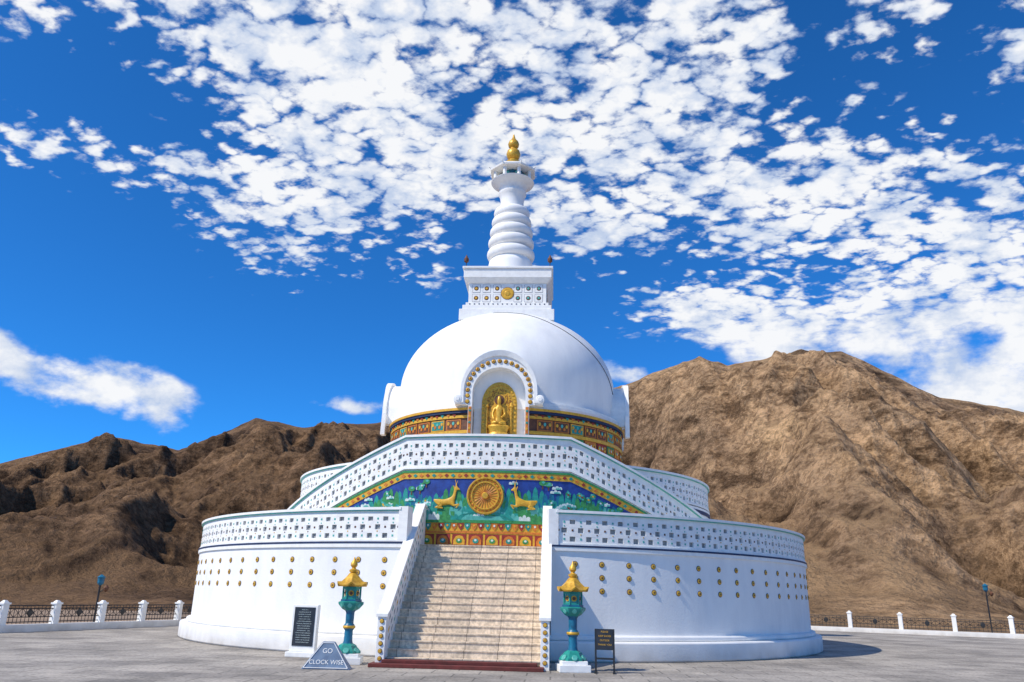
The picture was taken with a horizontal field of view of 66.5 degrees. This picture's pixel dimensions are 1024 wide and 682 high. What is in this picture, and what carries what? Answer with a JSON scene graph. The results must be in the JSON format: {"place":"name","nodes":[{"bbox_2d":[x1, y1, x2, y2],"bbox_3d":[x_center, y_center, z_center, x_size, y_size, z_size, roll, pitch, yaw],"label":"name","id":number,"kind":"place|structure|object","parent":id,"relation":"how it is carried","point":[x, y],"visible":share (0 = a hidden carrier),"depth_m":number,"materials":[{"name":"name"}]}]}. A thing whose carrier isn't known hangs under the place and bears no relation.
{"place":"outdoors","nodes":[
{"label":"outdoors","id":0,"kind":"place"},
{"bbox_2d":[6,609,190,624],"bbox_3d":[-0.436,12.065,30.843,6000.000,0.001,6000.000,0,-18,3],"label":"ground","id":1,"kind":"structure","parent":0,"point":[75,617],"depth_m":50.09,"materials":[{"name":"grey concrete"}]},
{"bbox_2d":[93,574,108,621],"bbox_3d":[-16.978,10.813,32.125,0.570,2.320,0.360,0,-18,3],"label":"street lamp","id":2,"kind":"object","parent":1,"relation":"on","point":[101,579],"visible":0.73,"depth_m":32.28,"materials":[{"name":"teal metal"}]},
{"bbox_2d":[982,584,992,632],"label":"street lamp","id":3,"kind":"object","parent":1,"relation":"on","point":[985,587],"visible":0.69,"depth_m":44.27,"materials":[{"name":"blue metal"}]},
{"bbox_2d":[0,349,1023,633],"bbox_3d":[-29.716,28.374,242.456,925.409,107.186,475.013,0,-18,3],"label":"mountain range","id":4,"kind":"structure","parent":0,"point":[884,493],"depth_m":152.28,"materials":[{"name":"brown stone"}]},
{"bbox_2d":[0,626,1023,681],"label":"plaza pavement","id":5,"kind":"structure","parent":0,"point":[155,654],"depth_m":18.80,"materials":[{"name":"grey concrete"}]},
{"bbox_2d":[0,600,191,632],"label":"iron fence","id":6,"kind":"object","parent":5,"relation":"on","point":[53,624],"visible":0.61,"depth_m":29.49,"materials":[{"name":"white paint"}]},
{"bbox_2d":[285,604,320,657],"bbox_3d":[-5.242,7.322,19.742,0.800,1.240,0.340,-3,-18,13],"label":"information board","id":7,"kind":"object","parent":5,"relation":"on","point":[304,631],"visible":1,"depth_m":19.66,"materials":[{"name":"black paint"}]},
{"bbox_2d":[301,641,351,669],"bbox_3d":[-3.961,6.759,16.799,1.030,0.550,0.343,2,-18,-1],"label":"clockwise sign","id":8,"kind":"object","parent":5,"relation":"on","point":[327,655],"visible":1,"depth_m":16.68,"materials":[{"name":"blue paint"}]},
{"bbox_2d":[337,557,367,664],"bbox_3d":[-3.806,6.324,18.412,0.700,2.380,0.795,3,-18,-4],"label":"stone lantern","id":9,"kind":"object","parent":5,"relation":"on","point":[352,583],"visible":0.95,"depth_m":18.28,"materials":[{"name":"teal paint"}]},
{"bbox_2d":[178,135,822,671],"bbox_3d":[-0.168,0.845,34.489,23.838,22.900,23.838,16,-23,-38],"label":"buddhist stupa","id":10,"kind":"object","parent":5,"relation":"on","point":[480,501],"visible":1,"depth_m":23.20,"materials":[{"name":"white paint"}]},
{"bbox_2d":[555,561,590,672],"bbox_3d":[1.391,6.263,17.841,0.700,2.380,0.795,3,-18,-4],"label":"stone lantern","id":11,"kind":"object","parent":5,"relation":"on","point":[572,659],"visible":1,"depth_m":17.67,"materials":[{"name":"teal paint"}]},
{"bbox_2d":[594,629,615,673],"bbox_3d":[2.061,6.884,17.340,0.450,0.920,0.340,-2,-18,9],"label":"notice stand","id":12,"kind":"object","parent":5,"relation":"on","point":[604,639],"visible":1,"depth_m":17.37,"materials":[{"name":"black metal"}]},
{"bbox_2d":[810,611,1023,638],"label":"iron fence","id":13,"kind":"object","parent":5,"relation":"on","point":[1012,634],"visible":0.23,"depth_m":43.77,"materials":[{"name":"white paint"}]},
{"bbox_2d":[0,0,1023,462],"label":"sky","id":14,"kind":"structure","parent":0,"point":[217,217],"materials":[{"name":"blue"}]}
]}

